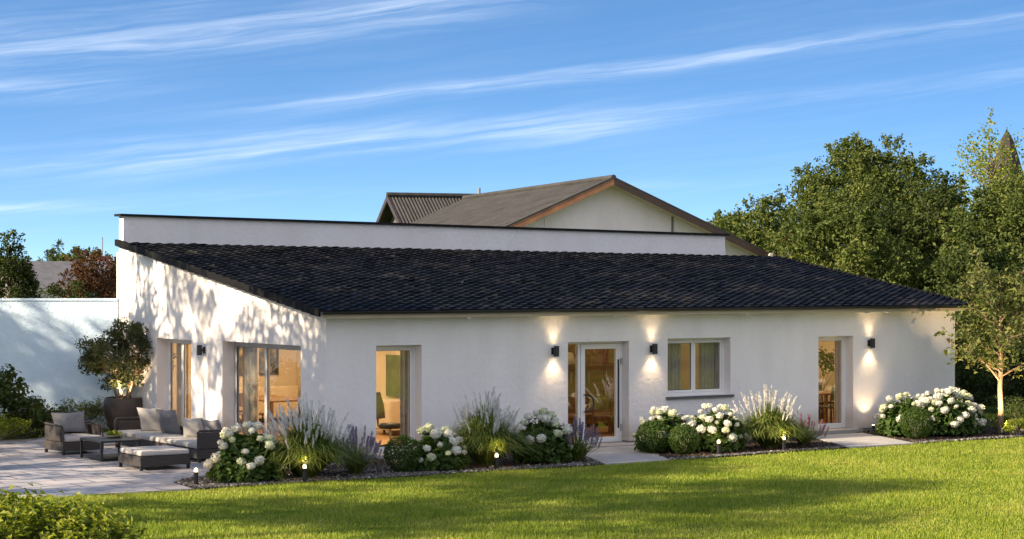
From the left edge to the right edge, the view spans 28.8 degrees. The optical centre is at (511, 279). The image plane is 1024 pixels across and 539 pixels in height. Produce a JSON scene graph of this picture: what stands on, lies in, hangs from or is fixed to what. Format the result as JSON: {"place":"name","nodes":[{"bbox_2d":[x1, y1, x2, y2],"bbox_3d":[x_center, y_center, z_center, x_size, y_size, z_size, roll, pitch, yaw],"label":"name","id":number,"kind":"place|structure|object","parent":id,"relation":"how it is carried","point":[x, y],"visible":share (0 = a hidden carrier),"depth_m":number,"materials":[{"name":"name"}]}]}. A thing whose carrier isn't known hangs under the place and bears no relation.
{"place":"outdoors","nodes":[
{"label":"outdoors","id":0,"kind":"place"},
{"bbox_2d":[0,432,334,497],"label":"patio","id":1,"kind":"structure","parent":0,"point":[24,463],"depth_m":34.70,"materials":[{"name":"stone"}]},
{"bbox_2d":[0,413,32,439],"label":"shrub","id":2,"kind":"object","parent":1,"relation":"on","point":[5,426],"visible":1,"depth_m":41.67,"materials":[{"name":"green plant"}]},
{"bbox_2d":[44,420,103,454],"bbox_3d":[-8.503,3.074,38.657,0.864,0.592,0.870,0,0,-37],"label":"lounge chair","id":3,"kind":"object","parent":1,"relation":"on","point":[57,438],"visible":0.81,"depth_m":38.43,"materials":[{"name":"wicker"}]},
{"bbox_2d":[51,411,86,431],"bbox_3d":[-8.629,2.790,38.796,0.700,0.420,0.172,0,-18,-37],"label":"throw cushion","id":4,"kind":"object","parent":3,"relation":"on","point":[72,422],"visible":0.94,"depth_m":38.75,"materials":[{"name":"fabric"}]},
{"bbox_2d":[80,436,140,461],"bbox_3d":[-7.535,3.180,37.362,0.800,0.380,1.060,0,0,-33],"label":"coffee table","id":5,"kind":"object","parent":1,"relation":"on","point":[101,456],"visible":0.73,"depth_m":37.14,"materials":[{"name":"black metal"}]},
{"bbox_2d":[105,430,122,437],"bbox_3d":[-7.504,2.909,37.537,0.344,0.161,0.335,0,0,-33],"label":"succulent bowl","id":6,"kind":"object","parent":5,"relation":"on","point":[113,434],"visible":1,"depth_m":37.45,"materials":[{"name":"green plant"}]},
{"bbox_2d":[104,396,142,430],"bbox_3d":[-8.597,2.993,44.172,0.910,0.755,0.910,0,0,-33],"label":"planter","id":7,"kind":"object","parent":1,"relation":"on","point":[114,407],"visible":0.68,"depth_m":43.80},
{"bbox_2d":[74,317,176,397],"bbox_3d":[-8.586,1.812,44.156,2.158,1.970,2.238,0,0,-33],"label":"olive tree","id":8,"kind":"object","parent":7,"relation":"in","point":[96,352],"visible":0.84,"depth_m":43.87,"materials":[{"name":"green plant"}]},
{"bbox_2d":[118,445,190,470],"bbox_3d":[-6.402,3.197,35.630,0.960,0.345,1.020,0,0,-33],"label":"ottoman","id":9,"kind":"object","parent":1,"relation":"on","point":[141,457],"visible":1,"depth_m":35.29,"materials":[{"name":"wicker"}]},
{"bbox_2d":[114,417,233,462],"bbox_3d":[-6.532,3.069,38.383,0.802,0.602,4.050,0,0,-33],"label":"garden sofa","id":10,"kind":"object","parent":1,"relation":"on","point":[205,445],"visible":0.62,"depth_m":37.79,"materials":[{"name":"wicker"}]},
{"bbox_2d":[137,407,162,430],"bbox_3d":[-7.155,2.805,39.559,0.560,0.560,0.180,0,22,15],"label":"throw cushion","id":11,"kind":"object","parent":10,"relation":"on","point":[149,420],"visible":0.76,"depth_m":39.48,"materials":[{"name":"fabric"}]},
{"bbox_2d":[156,409,180,434],"bbox_3d":[-6.713,2.805,38.976,0.560,0.560,0.180,0,20,37],"label":"throw cushion","id":12,"kind":"object","parent":10,"relation":"on","point":[168,421],"visible":0.98,"depth_m":38.87,"materials":[{"name":"fabric"}]},
{"bbox_2d":[180,417,203,437],"bbox_3d":[-6.082,2.846,37.990,0.460,0.460,0.182,0,24,13],"label":"throw cushion","id":13,"kind":"object","parent":10,"relation":"on","point":[192,427],"visible":0.82,"depth_m":37.91,"materials":[{"name":"fabric"}]},
{"bbox_2d":[200,419,221,431],"bbox_3d":[-5.595,2.839,37.316,0.480,0.480,0.181,0,26,35],"label":"throw cushion","id":14,"kind":"object","parent":10,"relation":"on","point":[210,424],"visible":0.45,"depth_m":37.20,"materials":[{"name":"fabric"}]},
{"bbox_2d":[376,192,471,222],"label":"roof","id":15,"kind":"structure","parent":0,"point":[401,207],"depth_m":87.99,"materials":[{"name":"grey metal"}]},
{"bbox_2d":[0,0,1023,260],"label":"sky","id":16,"kind":"structure","parent":0,"point":[270,109],"materials":[{"name":"blue"}]},
{"bbox_2d":[0,380,1023,538],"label":"lawn","id":17,"kind":"structure","parent":0,"point":[992,410],"depth_m":29.81,"materials":[{"name":"plant"}]},
{"bbox_2d":[0,229,42,297],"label":"broadleaf tree","id":18,"kind":"object","parent":17,"relation":"on","point":[13,266],"visible":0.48,"depth_m":62.76,"materials":[{"name":"green plant"}]},
{"bbox_2d":[0,364,52,437],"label":"laurel shrub","id":19,"kind":"object","parent":17,"relation":"on","point":[11,398],"visible":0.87,"depth_m":42.40,"materials":[{"name":"green plant"}]},
{"bbox_2d":[1,407,52,437],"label":"hedge shrub","id":20,"kind":"object","parent":17,"relation":"on","point":[34,430],"visible":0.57,"depth_m":42.48,"materials":[{"name":"green plant"}]},
{"bbox_2d":[6,396,69,433],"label":"hedge shrub","id":21,"kind":"object","parent":17,"relation":"on","point":[54,410],"visible":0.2,"depth_m":43.53,"materials":[{"name":"green plant"}]},
{"bbox_2d":[0,298,117,428],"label":"garden wall","id":22,"kind":"structure","parent":17,"relation":"on","point":[39,350],"depth_m":45.17,"materials":[{"name":"white paint"}]},
{"bbox_2d":[1,261,116,297],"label":"neighbour house","id":23,"kind":"structure","parent":17,"relation":"on","point":[47,272],"depth_m":93.75,"materials":[{"name":"grey wood"}]},
{"bbox_2d":[39,278,97,297],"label":"round shrub","id":24,"kind":"object","parent":17,"relation":"on","point":[73,287],"visible":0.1,"depth_m":55.81,"materials":[{"name":"green plant"}]},
{"bbox_2d":[0,483,147,538],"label":"foreground shrub","id":25,"kind":"object","parent":17,"relation":"on","point":[26,518],"visible":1,"depth_m":23.61,"materials":[{"name":"green plant"}]},
{"bbox_2d":[51,396,107,432],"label":"hedge shrub","id":26,"kind":"object","parent":17,"relation":"on","point":[90,411],"visible":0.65,"depth_m":44.10,"materials":[{"name":"green plant"}]},
{"bbox_2d":[49,247,116,297],"bbox_3d":[-12.657,1.240,60.035,2.390,4.453,2.490,0,0,29],"label":"russet tree","id":27,"kind":"object","parent":17,"relation":"on","point":[97,282],"visible":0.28,"depth_m":59.72,"materials":[{"name":"red plant"}]},
{"bbox_2d":[98,237,108,261],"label":"rooftop mast","id":28,"kind":"object","parent":17,"relation":"on","point":[107,257],"visible":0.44,"depth_m":99.88,"materials":[{"name":"metal"}]},
{"bbox_2d":[91,255,116,297],"bbox_3d":[-12.255,1.327,62.037,1.968,4.237,2.030,0,0,22],"label":"russet tree","id":29,"kind":"object","parent":17,"relation":"on","point":[112,262],"visible":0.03,"depth_m":61.80,"materials":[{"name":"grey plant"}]},
{"bbox_2d":[174,451,603,489],"bbox_3d":[-2.122,3.375,35.681,9.020,0.030,3.300,0,0,-33],"label":"planting bed","id":30,"kind":"object","parent":17,"relation":"on","point":[501,462],"visible":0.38,"depth_m":35.65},
{"bbox_2d":[194,468,197,484],"bbox_3d":[-5.164,3.227,32.532,0.076,0.287,0.074,0,0,-33],"label":"bollard light","id":31,"kind":"object","parent":30,"relation":"on","point":[196,476],"visible":0.94,"depth_m":32.50,"materials":[{"name":"black metal"}]},
{"bbox_2d":[203,421,288,482],"bbox_3d":[-4.412,2.875,33.201,1.345,1.028,1.288,0,0,-33],"label":"hydrangea","id":32,"kind":"object","parent":30,"relation":"on","point":[235,457],"visible":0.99,"depth_m":32.90,"materials":[{"name":"green plant"}]},
{"bbox_2d":[302,465,306,481],"bbox_3d":[-3.442,3.216,33.060,0.076,0.287,0.074,0,0,-33],"label":"bollard light","id":33,"kind":"object","parent":30,"relation":"on","point":[304,474],"visible":0.87,"depth_m":33.03,"materials":[{"name":"black metal"}]},
{"bbox_2d":[257,393,376,477],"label":"fountain grass","id":34,"kind":"object","parent":30,"relation":"on","point":[312,449],"depth_m":33.39,"materials":[{"name":"green plant"}]},
{"bbox_2d":[333,424,381,473],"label":"lavender","id":35,"kind":"object","parent":30,"relation":"on","point":[355,468],"visible":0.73,"depth_m":34.25,"materials":[{"name":"purple plant"}]},
{"bbox_2d":[382,434,422,471],"bbox_3d":[-1.897,3.046,34.667,0.714,0.677,0.708,0,0,-33],"label":"boxwood ball","id":36,"kind":"object","parent":30,"relation":"on","point":[395,445],"visible":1,"depth_m":34.51,"materials":[{"name":"green plant"}]},
{"bbox_2d":[402,422,470,470],"bbox_3d":[-1.340,2.951,35.122,1.238,0.877,1.163,0,0,-33],"label":"hydrangea","id":37,"kind":"object","parent":30,"relation":"on","point":[443,451],"visible":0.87,"depth_m":34.82,"materials":[{"name":"white plant"}]},
{"bbox_2d":[439,386,549,465],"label":"fountain grass","id":38,"kind":"object","parent":30,"relation":"on","point":[484,436],"depth_m":35.61,"materials":[{"name":"plant"}]},
{"bbox_2d":[495,453,498,467],"bbox_3d":[-0.271,3.216,35.136,0.076,0.287,0.074,0,0,-33],"label":"bollard light","id":39,"kind":"object","parent":30,"relation":"on","point":[496,461],"visible":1,"depth_m":35.10,"materials":[{"name":"black metal"}]},
{"bbox_2d":[510,407,572,462],"bbox_3d":[0.567,2.869,36.595,1.193,1.036,1.183,0,0,-33],"label":"hydrangea","id":40,"kind":"object","parent":30,"relation":"on","point":[549,431],"visible":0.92,"depth_m":36.35,"materials":[{"name":"green plant"}]},
{"bbox_2d":[563,416,602,460],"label":"lavender","id":41,"kind":"object","parent":30,"relation":"on","point":[579,451],"visible":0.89,"depth_m":36.75,"materials":[{"name":"purple plant"}]},
{"bbox_2d":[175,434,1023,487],"bbox_3d":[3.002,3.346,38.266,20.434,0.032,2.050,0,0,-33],"label":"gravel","id":42,"kind":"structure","parent":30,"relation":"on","point":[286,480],"depth_m":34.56,"materials":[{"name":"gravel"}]},
{"bbox_2d":[179,419,1022,486],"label":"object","id":43,"kind":"object","parent":30,"relation":"on","point":[750,447],"visible":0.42,"depth_m":37.93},
{"bbox_2d":[114,214,975,459],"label":"house","id":44,"kind":"structure","parent":17,"relation":"on","point":[334,312],"depth_m":42.52,"materials":[{"name":"paint"}]},
{"bbox_2d":[168,339,190,417],"bbox_3d":[-6.987,2.305,42.770,0.080,2.050,1.810,0,0,-33],"label":"window","id":45,"kind":"structure","parent":44,"relation":"in","point":[170,341],"depth_m":43.18,"materials":[{"name":"grey metal"}]},
{"bbox_2d":[177,344,188,425],"bbox_3d":[-7.163,2.120,43.342,0.095,2.380,0.520,0,0,-33],"label":"curtain","id":46,"kind":"object","parent":44,"relation":"hanging from","point":[179,380],"visible":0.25,"depth_m":43.42,"materials":[{"name":"fabric"}]},
{"bbox_2d":[197,345,205,354],"bbox_3d":[-6.444,1.470,41.231,0.174,0.210,0.110,0,0,-33],"label":"wall lamp","id":47,"kind":"object","parent":44,"relation":"attached to","point":[200,350],"visible":1,"depth_m":41.17,"materials":[{"name":"black metal"}]},
{"bbox_2d":[243,347,258,434],"bbox_3d":[-5.320,2.120,40.526,0.095,2.380,0.610,0,0,-33],"label":"curtain","id":48,"kind":"object","parent":44,"relation":"hanging from","point":[250,384],"visible":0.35,"depth_m":40.48,"materials":[{"name":"fabric"}]},
{"bbox_2d":[239,393,263,432],"bbox_3d":[-5.639,2.890,42.761,0.493,0.901,0.440,0,0,-33],"label":"dining chair","id":49,"kind":"object","parent":44,"relation":"on","point":[241,401],"visible":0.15,"depth_m":42.66,"materials":[{"name":"brown wood"}]},
{"bbox_2d":[239,347,278,375],"bbox_3d":[-5.937,1.825,46.370,1.100,0.830,0.030,0,0,-33],"label":"wall picture","id":50,"kind":"object","parent":44,"relation":"attached to","point":[274,361],"depth_m":46.48,"materials":[{"name":"multicoloured wood"}]},
{"bbox_2d":[234,342,300,433],"bbox_3d":[-4.695,2.295,39.268,0.080,2.070,3.480,0,0,-33],"label":"window","id":51,"kind":"structure","parent":44,"relation":"in","point":[267,347],"depth_m":39.51,"materials":[{"name":"grey metal"}]},
{"bbox_2d":[239,385,297,420],"bbox_3d":[-6.013,2.915,46.031,2.200,0.850,0.438,0,0,-33],"label":"sideboard","id":52,"kind":"object","parent":44,"relation":"on","point":[286,390],"visible":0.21,"depth_m":46.19,"materials":[{"name":"brown wood"}]},
{"bbox_2d":[259,395,300,434],"bbox_3d":[-5.263,2.970,43.605,1.000,0.740,1.900,0,0,-33],"label":"dining table","id":53,"kind":"object","parent":44,"relation":"on","point":[274,398],"visible":0.38,"depth_m":43.00,"materials":[{"name":"brown wood"}]},
{"bbox_2d":[376,398,399,435],"bbox_3d":[-2.673,2.965,42.790,0.438,0.750,1.000,0,0,-33],"label":"sideboard","id":54,"kind":"object","parent":44,"relation":"on","point":[392,410],"visible":0.31,"depth_m":42.35,"materials":[{"name":"brown wood"}]},
{"bbox_2d":[376,392,399,446],"bbox_3d":[-2.392,2.780,39.013,0.642,1.120,0.567,0,0,22],"label":"office chair","id":55,"kind":"object","parent":44,"relation":"on","point":[380,411],"visible":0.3,"depth_m":38.97,"materials":[{"name":"green fabric"}]},
{"bbox_2d":[386,354,399,396],"bbox_3d":[-2.431,2.090,42.888,0.035,0.900,1.100,0,0,-33],"label":"wall board","id":56,"kind":"object","parent":44,"relation":"attached to","point":[393,375],"depth_m":43.06,"materials":[{"name":"green glass"}]},
{"bbox_2d":[373,345,414,458],"bbox_3d":[-2.187,2.320,37.736,1.120,2.140,0.450,0,0,-33],"label":"window","id":57,"kind":"structure","parent":44,"relation":"in","point":[410,348],"depth_m":38.09,"materials":[{"name":"grey metal"}]},
{"bbox_2d":[400,347,407,444],"bbox_3d":[-1.974,2.120,38.286,0.400,2.380,0.090,0,0,-33],"label":"curtain","id":58,"kind":"object","parent":44,"relation":"hanging from","point":[403,392],"visible":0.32,"depth_m":38.20,"materials":[{"name":"fabric"}]},
{"bbox_2d":[551,346,558,356],"bbox_3d":[0.864,1.430,39.501,0.110,0.210,0.174,0,0,-33],"label":"wall lamp","id":59,"kind":"object","parent":44,"relation":"attached to","point":[555,351],"visible":1,"depth_m":39.44,"materials":[{"name":"black metal"}]},
{"bbox_2d":[568,411,613,434],"bbox_3d":[1.763,3.120,43.003,1.500,0.440,0.500,0,0,-39],"label":"dining table","id":60,"kind":"object","parent":44,"relation":"on","point":[571,417],"visible":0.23,"depth_m":42.65,"materials":[{"name":"brown wood"}]},
{"bbox_2d":[568,341,621,443],"bbox_3d":[1.618,2.295,40.394,1.520,2.070,0.189,0,0,-33],"label":"door","id":61,"kind":"structure","parent":44,"relation":"in","point":[580,347],"depth_m":40.47,"materials":[{"name":"white plastic"}]},
{"bbox_2d":[591,395,613,436],"bbox_3d":[1.917,2.890,42.005,0.440,0.901,0.493,0,0,9],"label":"dining chair","id":62,"kind":"object","parent":44,"relation":"on","point":[603,402],"visible":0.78,"depth_m":41.80,"materials":[{"name":"brown wood"}]},
{"bbox_2d":[650,344,657,353],"bbox_3d":[2.914,1.430,40.843,0.110,0.210,0.174,0,0,-33],"label":"wall lamp","id":63,"kind":"object","parent":44,"relation":"attached to","point":[653,348],"visible":1,"depth_m":40.77,"materials":[{"name":"black metal"}]},
{"bbox_2d":[668,343,680,389],"bbox_3d":[3.376,1.930,41.762,0.400,1.920,0.090,0,0,-33],"label":"curtain","id":64,"kind":"object","parent":44,"relation":"hanging from","point":[674,366],"visible":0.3,"depth_m":41.78,"materials":[{"name":"fabric"}]},
{"bbox_2d":[666,337,733,399],"bbox_3d":[3.855,1.858,41.707,1.780,1.255,0.360,0,0,-33],"label":"window","id":65,"kind":"structure","parent":44,"relation":"in","point":[720,390],"depth_m":41.82,"materials":[{"name":"white plastic"}]},
{"bbox_2d":[699,343,717,388],"bbox_3d":[4.290,1.930,42.357,0.780,1.920,0.095,0,0,-33],"label":"curtain","id":66,"kind":"object","parent":44,"relation":"hanging from","point":[708,365],"visible":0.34,"depth_m":42.27,"materials":[{"name":"fabric"}]},
{"bbox_2d":[818,390,830,422],"bbox_3d":[7.447,2.970,46.005,1.300,0.740,0.850,0,0,-33],"label":"dining table","id":67,"kind":"object","parent":44,"relation":"on","point":[825,393],"visible":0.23,"depth_m":45.36,"materials":[{"name":"brown wood"}]},
{"bbox_2d":[818,387,833,422],"bbox_3d":[7.247,2.890,45.125,0.440,0.901,0.493,0,0,-33],"label":"dining chair","id":68,"kind":"object","parent":44,"relation":"on","point":[830,407],"visible":0.55,"depth_m":44.89,"materials":[{"name":"brown wood"}]},
{"bbox_2d":[818,382,833,420],"bbox_3d":[7.259,2.890,46.750,0.440,0.901,0.493,0,0,-33],"label":"dining chair","id":69,"kind":"object","parent":44,"relation":"on","point":[820,389],"visible":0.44,"depth_m":46.82,"materials":[{"name":"brown wood"}]},
{"bbox_2d":[818,346,833,418],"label":"indoor plant","id":70,"kind":"object","parent":44,"relation":"on","point":[823,355],"visible":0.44,"depth_m":47.48,"materials":[{"name":"green plant"}]},
{"bbox_2d":[834,341,839,422],"bbox_3d":[7.332,2.120,44.374,0.360,2.380,0.090,0,0,-33],"label":"curtain","id":71,"kind":"object","parent":44,"relation":"hanging from","point":[836,381],"visible":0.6,"depth_m":44.30,"materials":[{"name":"fabric"}]},
{"bbox_2d":[816,336,862,434],"bbox_3d":[7.087,2.320,43.744,1.180,2.140,0.550,0,0,-33],"label":"window","id":72,"kind":"structure","parent":44,"relation":"in","point":[837,428],"depth_m":44.13,"materials":[{"name":"grey metal"}]},
{"bbox_2d":[868,338,874,347],"bbox_3d":[7.977,1.420,44.155,0.110,0.210,0.174,0,0,-33],"label":"wall lamp","id":73,"kind":"object","parent":44,"relation":"attached to","point":[871,342],"visible":1,"depth_m":44.09,"materials":[{"name":"black metal"}]},
{"bbox_2d":[706,209,763,241],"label":"broadleaf tree","id":74,"kind":"object","parent":17,"relation":"on","point":[718,216],"visible":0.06,"depth_m":88.90,"materials":[{"name":"green plant"}]},
{"bbox_2d":[658,438,846,460],"bbox_3d":[4.497,3.375,40.012,5.800,0.030,3.300,0,0,-33],"label":"planting bed","id":75,"kind":"object","parent":17,"relation":"on","point":[762,448],"visible":0.26,"depth_m":39.16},
{"bbox_2d":[635,420,668,452],"bbox_3d":[2.725,3.054,38.434,0.685,0.663,0.689,0,0,-33],"label":"boxwood ball","id":76,"kind":"object","parent":75,"relation":"on","point":[645,446],"visible":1,"depth_m":38.26,"materials":[{"name":"green plant"}]},
{"bbox_2d":[632,406,690,452],"bbox_3d":[2.985,2.936,38.936,1.209,0.907,1.357,0,0,23],"label":"hydrangea","id":77,"kind":"object","parent":75,"relation":"on","point":[669,418],"visible":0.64,"depth_m":38.67,"materials":[{"name":"green plant"}]},
{"bbox_2d":[667,423,700,454],"bbox_3d":[3.312,3.072,38.220,0.660,0.626,0.646,0,0,-33],"label":"boxwood ball","id":78,"kind":"object","parent":75,"relation":"on","point":[690,431],"visible":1,"depth_m":38.05,"materials":[{"name":"green plant"}]},
{"bbox_2d":[686,403,751,452],"bbox_3d":[3.985,2.907,39.008,1.306,0.963,1.312,0,0,18],"label":"hydrangea","id":79,"kind":"object","parent":75,"relation":"on","point":[714,425],"visible":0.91,"depth_m":38.66,"materials":[{"name":"white plant"}]},
{"bbox_2d":[717,440,720,453],"bbox_3d":[3.954,3.216,38.103,0.076,0.287,0.074,0,0,-33],"label":"bollard light","id":80,"kind":"object","parent":75,"relation":"on","point":[718,447],"visible":1,"depth_m":38.08,"materials":[{"name":"black metal"}]},
{"bbox_2d":[782,436,785,449],"bbox_3d":[5.320,3.216,38.937,0.076,0.287,0.074,0,0,-33],"label":"bollard light","id":81,"kind":"object","parent":75,"relation":"on","point":[784,445],"visible":1,"depth_m":38.91,"materials":[{"name":"black metal"}]},
{"bbox_2d":[790,412,828,444],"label":"flowering perennial","id":82,"kind":"object","parent":75,"relation":"on","point":[807,440],"visible":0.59,"depth_m":40.36,"materials":[{"name":"green plant"}]},
{"bbox_2d":[714,193,841,267],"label":"broadleaf tree","id":83,"kind":"object","parent":17,"relation":"on","point":[757,235],"visible":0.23,"depth_m":78.72,"materials":[{"name":"green plant"}]},
{"bbox_2d":[772,184,933,289],"bbox_3d":[10.976,0.219,63.213,5.867,6.465,5.005,0,0,-33],"label":"broadleaf tree","id":84,"kind":"object","parent":17,"relation":"on","point":[822,231],"visible":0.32,"depth_m":62.28,"materials":[{"name":"green plant"}]},
{"bbox_2d":[767,130,969,265],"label":"broadleaf tree","id":85,"kind":"object","parent":17,"relation":"on","point":[860,174],"visible":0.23,"depth_m":84.79,"materials":[{"name":"green plant"}]},
{"bbox_2d":[851,197,956,250],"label":"broadleaf tree","id":86,"kind":"object","parent":17,"relation":"on","point":[914,212],"visible":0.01,"depth_m":81.39,"materials":[{"name":"green plant"}]},
{"bbox_2d":[855,163,993,293],"bbox_3d":[13.923,0.001,65.911,5.366,7.871,5.398,0,0,-6],"label":"broadleaf tree","id":87,"kind":"object","parent":17,"relation":"on","point":[936,197],"visible":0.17,"depth_m":64.98,"materials":[{"name":"green plant"}]},
{"bbox_2d":[857,420,1023,443],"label":"planting bed","id":88,"kind":"object","parent":17,"relation":"on","point":[944,436],"visible":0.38,"depth_m":42.50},
{"bbox_2d":[873,392,935,436],"bbox_3d":[8.436,2.897,42.700,1.331,0.983,1.327,0,0,-33],"label":"hydrangea","id":89,"kind":"object","parent":88,"relation":"on","point":[888,417],"visible":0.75,"depth_m":42.44,"materials":[{"name":"green plant"}]},
{"bbox_2d":[898,406,933,438],"bbox_3d":[8.500,3.026,41.855,0.748,0.718,0.744,0,0,-33],"label":"boxwood ball","id":90,"kind":"object","parent":88,"relation":"on","point":[913,422],"visible":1,"depth_m":41.69,"materials":[{"name":"green plant"}]},
{"bbox_2d":[918,386,981,436],"bbox_3d":[9.298,2.852,42.861,1.596,1.074,1.393,0,0,-33],"label":"hydrangea","id":91,"kind":"object","parent":88,"relation":"on","point":[955,414],"visible":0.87,"depth_m":42.47,"materials":[{"name":"white plant"}]},
{"bbox_2d":[934,388,987,431],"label":"hydrangea","id":92,"kind":"object","parent":88,"relation":"on","point":[982,422],"visible":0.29,"depth_m":43.30,"materials":[{"name":"white plant"}]},
{"bbox_2d":[933,240,1023,433],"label":"young tree","id":93,"kind":"object","parent":88,"relation":"on","point":[987,358],"visible":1,"depth_m":43.20,"materials":[{"name":"green plant"}]},
{"bbox_2d":[986,396,1023,429],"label":"shrub","id":94,"kind":"object","parent":88,"relation":"on","point":[1015,411],"visible":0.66,"depth_m":44.38,"materials":[{"name":"green plant"}]},
{"bbox_2d":[1002,414,1023,434],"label":"shrub","id":95,"kind":"object","parent":88,"relation":"on","point":[1013,425],"visible":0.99,"depth_m":42.77,"materials":[{"name":"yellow plant"}]},
{"bbox_2d":[923,227,1023,405],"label":"broadleaf tree","id":96,"kind":"object","parent":17,"relation":"on","point":[969,239],"visible":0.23,"depth_m":53.49,"materials":[{"name":"green plant"}]},
{"bbox_2d":[955,309,993,402],"bbox_3d":[11.647,2.069,51.493,1.562,2.702,2.392,0,0,43],"label":"hedge","id":97,"kind":"object","parent":17,"relation":"on","point":[964,384],"visible":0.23,"depth_m":51.20,"materials":[{"name":"green plant"}]},
{"bbox_2d":[926,107,1023,222],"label":"sparse tree","id":98,"kind":"object","parent":17,"relation":"on","point":[992,170],"visible":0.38,"depth_m":69.89,"materials":[{"name":"green plant"}]},
{"bbox_2d":[933,164,1023,389],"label":"broadleaf tree","id":99,"kind":"object","parent":17,"relation":"on","point":[1011,206],"visible":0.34,"depth_m":59.56,"materials":[{"name":"green plant"}]},
{"bbox_2d":[968,325,1023,409],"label":"hedge","id":100,"kind":"object","parent":17,"relation":"on","point":[1008,390],"visible":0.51,"depth_m":50.11,"materials":[{"name":"green plant"}]},
{"bbox_2d":[568,352,574,363],"bbox_3d":[1.233,2.480,44.270,0.380,1.720,0.374,0,0,-33],"label":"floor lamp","id":101,"kind":"object","parent":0,"point":[571,359],"visible":0.17,"depth_m":44.15,"materials":[{"name":"beige metal"}]},
{"bbox_2d":[568,343,613,426],"bbox_3d":[1.726,2.265,45.253,1.500,2.150,0.614,0,0,-33],"label":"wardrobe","id":102,"kind":"object","parent":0,"point":[599,371],"visible":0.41,"depth_m":45.03,"materials":[{"name":"brown wood"}]},
{"bbox_2d":[411,175,772,256],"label":"house","id":103,"kind":"structure","parent":0,"point":[610,202],"depth_m":62.93,"materials":[{"name":"brown wood"}]},
{"bbox_2d":[585,445,669,464],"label":"path","id":104,"kind":"structure","parent":0,"point":[615,455],"depth_m":37.86,"materials":[{"name":"concrete"}]},
{"bbox_2d":[727,382,833,447],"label":"fountain grass","id":105,"kind":"object","parent":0,"point":[769,425],"depth_m":39.43,"materials":[{"name":"plant"}]},
{"bbox_2d":[813,433,914,447],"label":"path","id":106,"kind":"structure","parent":0,"point":[855,440],"depth_m":41.38,"materials":[{"name":"concrete"}]},
{"bbox_2d":[994,132,1022,210],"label":"conifer tree","id":107,"kind":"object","parent":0,"point":[1010,142],"depth_m":219.04,"materials":[{"name":"brown"}]},
{"label":"ground","id":108,"kind":"structure","parent":0,"visible":0},
{"bbox_2d":[36,238,90,260],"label":"broadleaf tree","id":109,"kind":"object","parent":108,"relation":"on","point":[51,253],"visible":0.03,"depth_m":117.53,"materials":[{"name":"green plant"}]},
{"bbox_2d":[57,246,113,265],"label":"broadleaf tree","id":110,"kind":"object","parent":108,"relation":"on","point":[61,257],"visible":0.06,"depth_m":115.43,"materials":[{"name":"green plant"}]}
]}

